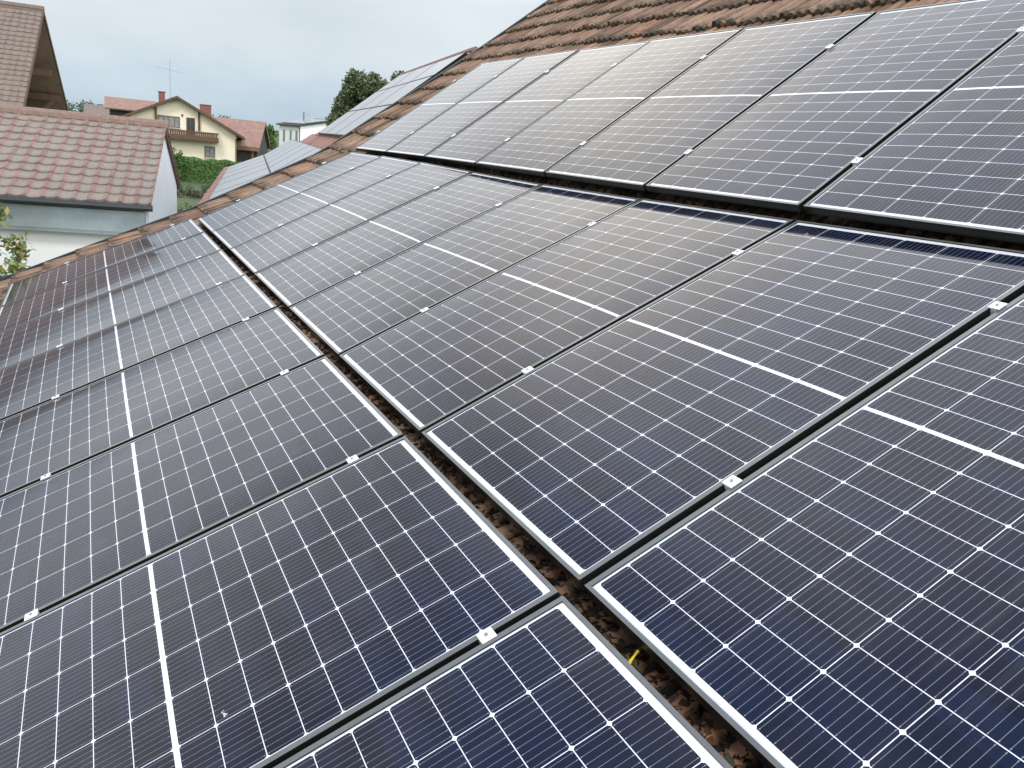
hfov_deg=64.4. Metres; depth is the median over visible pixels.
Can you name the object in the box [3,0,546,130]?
sky
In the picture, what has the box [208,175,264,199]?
roof panel
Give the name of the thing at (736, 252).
panel clamp
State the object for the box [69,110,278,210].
ground
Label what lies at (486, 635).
panel clamp
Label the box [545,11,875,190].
solar panel
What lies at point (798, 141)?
solar panel
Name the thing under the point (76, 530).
solar panel
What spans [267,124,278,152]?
tall shrub
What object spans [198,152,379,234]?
solar panel
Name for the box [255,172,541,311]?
solar panel
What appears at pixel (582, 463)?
solar panel
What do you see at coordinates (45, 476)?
panel clamp
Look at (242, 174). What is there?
roof panel
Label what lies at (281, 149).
roof panel
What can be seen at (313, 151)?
roof panel
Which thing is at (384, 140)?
solar panel
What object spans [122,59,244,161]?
cream house
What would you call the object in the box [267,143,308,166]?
solar panel
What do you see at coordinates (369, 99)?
roof panel
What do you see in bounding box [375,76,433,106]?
roof panel
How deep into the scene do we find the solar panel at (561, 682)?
1.57 m
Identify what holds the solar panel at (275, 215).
attached to the rail
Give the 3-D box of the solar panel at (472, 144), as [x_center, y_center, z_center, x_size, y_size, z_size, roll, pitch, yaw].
[0.169,-2.260,6.540,1.719,0.038,1.037,-38,30,-12]
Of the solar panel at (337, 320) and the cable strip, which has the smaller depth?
the cable strip
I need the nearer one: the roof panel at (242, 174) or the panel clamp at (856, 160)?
the panel clamp at (856, 160)
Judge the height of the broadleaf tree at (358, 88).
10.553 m
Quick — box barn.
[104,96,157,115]
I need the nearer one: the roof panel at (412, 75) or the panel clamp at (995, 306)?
the panel clamp at (995, 306)
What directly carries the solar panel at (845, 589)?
attached to the rail
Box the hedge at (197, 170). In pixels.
[175,156,240,183]
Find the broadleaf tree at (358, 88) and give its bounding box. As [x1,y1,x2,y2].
[325,68,403,125]
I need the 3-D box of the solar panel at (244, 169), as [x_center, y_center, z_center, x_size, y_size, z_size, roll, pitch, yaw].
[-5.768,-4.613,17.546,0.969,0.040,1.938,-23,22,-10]
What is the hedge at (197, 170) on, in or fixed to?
on the ground
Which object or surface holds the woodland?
on the ground
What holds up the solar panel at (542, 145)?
attached to the rail
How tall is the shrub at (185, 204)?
2.115 m
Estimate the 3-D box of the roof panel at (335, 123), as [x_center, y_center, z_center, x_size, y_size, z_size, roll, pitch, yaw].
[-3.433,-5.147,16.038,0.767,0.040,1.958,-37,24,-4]
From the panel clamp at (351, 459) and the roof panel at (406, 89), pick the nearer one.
the panel clamp at (351, 459)
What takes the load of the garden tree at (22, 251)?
on the ground
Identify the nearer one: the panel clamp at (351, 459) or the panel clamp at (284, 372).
the panel clamp at (351, 459)
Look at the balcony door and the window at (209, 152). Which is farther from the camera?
the window at (209, 152)
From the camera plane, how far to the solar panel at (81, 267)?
7.33 m
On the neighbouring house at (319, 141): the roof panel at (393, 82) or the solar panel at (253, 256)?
the roof panel at (393, 82)
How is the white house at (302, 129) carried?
on the ground
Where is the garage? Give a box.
[0,104,180,275]
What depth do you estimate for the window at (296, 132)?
142.11 m
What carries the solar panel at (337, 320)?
attached to the rail
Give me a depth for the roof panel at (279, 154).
17.55 m
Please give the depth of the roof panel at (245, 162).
21.13 m
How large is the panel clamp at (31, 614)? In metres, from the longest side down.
0.038 x 0.037 x 0.034 m
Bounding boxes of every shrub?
[172,146,182,181]
[177,182,211,198]
[177,202,191,211]
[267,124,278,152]
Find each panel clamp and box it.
[24,608,39,620]
[40,473,51,479]
[279,369,288,374]
[346,455,358,463]
[476,627,496,643]
[521,366,533,374]
[721,475,741,490]
[731,249,743,255]
[850,157,862,165]
[987,301,1006,314]
[1016,27,1023,33]
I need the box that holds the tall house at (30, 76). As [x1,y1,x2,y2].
[0,0,68,110]
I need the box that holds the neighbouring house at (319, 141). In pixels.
[199,46,477,203]
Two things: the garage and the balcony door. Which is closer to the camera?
the garage
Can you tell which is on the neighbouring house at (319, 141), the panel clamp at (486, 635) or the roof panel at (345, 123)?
the roof panel at (345, 123)
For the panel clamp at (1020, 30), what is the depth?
3.44 m
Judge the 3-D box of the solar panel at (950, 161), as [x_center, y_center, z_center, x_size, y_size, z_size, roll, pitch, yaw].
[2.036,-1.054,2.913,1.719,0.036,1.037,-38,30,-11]
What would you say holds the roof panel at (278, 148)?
on the neighbouring house at (319, 141)
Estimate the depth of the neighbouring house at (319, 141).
14.64 m
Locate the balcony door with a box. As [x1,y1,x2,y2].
[186,117,194,135]
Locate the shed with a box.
[84,104,109,114]
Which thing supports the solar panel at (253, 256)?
attached to the rail
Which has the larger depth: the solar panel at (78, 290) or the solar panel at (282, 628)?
the solar panel at (78, 290)
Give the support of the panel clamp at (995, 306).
attached to the rail
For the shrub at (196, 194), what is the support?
on the ground
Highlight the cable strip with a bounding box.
[628,650,639,663]
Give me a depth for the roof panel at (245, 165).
19.33 m
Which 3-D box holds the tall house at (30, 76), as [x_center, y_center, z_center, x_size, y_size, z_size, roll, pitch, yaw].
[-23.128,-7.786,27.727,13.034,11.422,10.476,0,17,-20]
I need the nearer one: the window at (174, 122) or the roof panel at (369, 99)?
the roof panel at (369, 99)
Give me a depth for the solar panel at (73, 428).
3.76 m
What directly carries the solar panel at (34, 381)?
attached to the rail
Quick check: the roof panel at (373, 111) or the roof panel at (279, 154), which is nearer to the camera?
the roof panel at (373, 111)
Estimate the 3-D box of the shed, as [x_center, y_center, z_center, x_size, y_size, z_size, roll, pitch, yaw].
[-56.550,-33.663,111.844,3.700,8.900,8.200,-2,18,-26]
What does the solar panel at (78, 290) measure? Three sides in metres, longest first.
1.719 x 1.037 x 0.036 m
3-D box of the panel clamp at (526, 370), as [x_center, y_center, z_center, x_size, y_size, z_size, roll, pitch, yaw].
[0.059,-0.038,2.876,0.037,0.038,0.034,-29,27,-16]
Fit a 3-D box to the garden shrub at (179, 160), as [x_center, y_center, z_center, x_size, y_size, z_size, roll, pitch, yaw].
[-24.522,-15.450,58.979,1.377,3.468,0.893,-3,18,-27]
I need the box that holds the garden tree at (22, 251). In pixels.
[0,201,34,277]
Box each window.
[157,115,180,128]
[204,146,215,158]
[295,130,297,140]
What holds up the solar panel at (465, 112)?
attached to the rail
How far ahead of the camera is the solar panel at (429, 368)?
3.33 m
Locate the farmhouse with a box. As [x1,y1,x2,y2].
[0,0,1023,767]
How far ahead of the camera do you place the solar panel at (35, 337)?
5.56 m
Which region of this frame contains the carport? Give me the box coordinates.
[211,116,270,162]
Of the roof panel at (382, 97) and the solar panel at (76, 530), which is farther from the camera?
the roof panel at (382, 97)
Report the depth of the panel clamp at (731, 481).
1.97 m
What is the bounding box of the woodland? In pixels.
[66,100,230,117]
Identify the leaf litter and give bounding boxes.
[197,223,765,767]
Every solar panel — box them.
[0,219,203,306]
[0,232,220,332]
[0,249,243,369]
[0,274,276,420]
[0,307,324,497]
[0,356,402,632]
[0,436,559,767]
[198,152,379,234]
[211,156,419,251]
[230,162,471,276]
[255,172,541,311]
[273,595,732,767]
[289,184,640,359]
[339,198,793,438]
[355,57,523,154]
[386,49,578,158]
[421,220,1023,590]
[425,41,647,166]
[476,28,742,176]
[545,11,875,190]
[584,293,1023,767]
[645,0,1023,212]
[803,31,1023,243]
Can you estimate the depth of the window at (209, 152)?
78.00 m
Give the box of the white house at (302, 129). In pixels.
[276,112,327,145]
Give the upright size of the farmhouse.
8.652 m
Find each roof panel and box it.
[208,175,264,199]
[212,168,269,192]
[217,164,267,184]
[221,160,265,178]
[224,157,264,173]
[227,155,263,169]
[264,139,294,156]
[265,140,298,159]
[266,142,302,162]
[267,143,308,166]
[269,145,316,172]
[277,147,321,169]
[318,110,357,134]
[325,108,371,135]
[335,105,388,136]
[348,88,388,111]
[360,83,406,109]
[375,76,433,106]
[378,70,414,90]
[392,62,436,86]
[410,52,466,81]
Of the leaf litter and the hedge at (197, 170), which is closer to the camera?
the leaf litter
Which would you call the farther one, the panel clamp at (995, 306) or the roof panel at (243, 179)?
the roof panel at (243, 179)
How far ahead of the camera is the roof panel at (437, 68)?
12.16 m
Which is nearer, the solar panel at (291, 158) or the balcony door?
the solar panel at (291, 158)

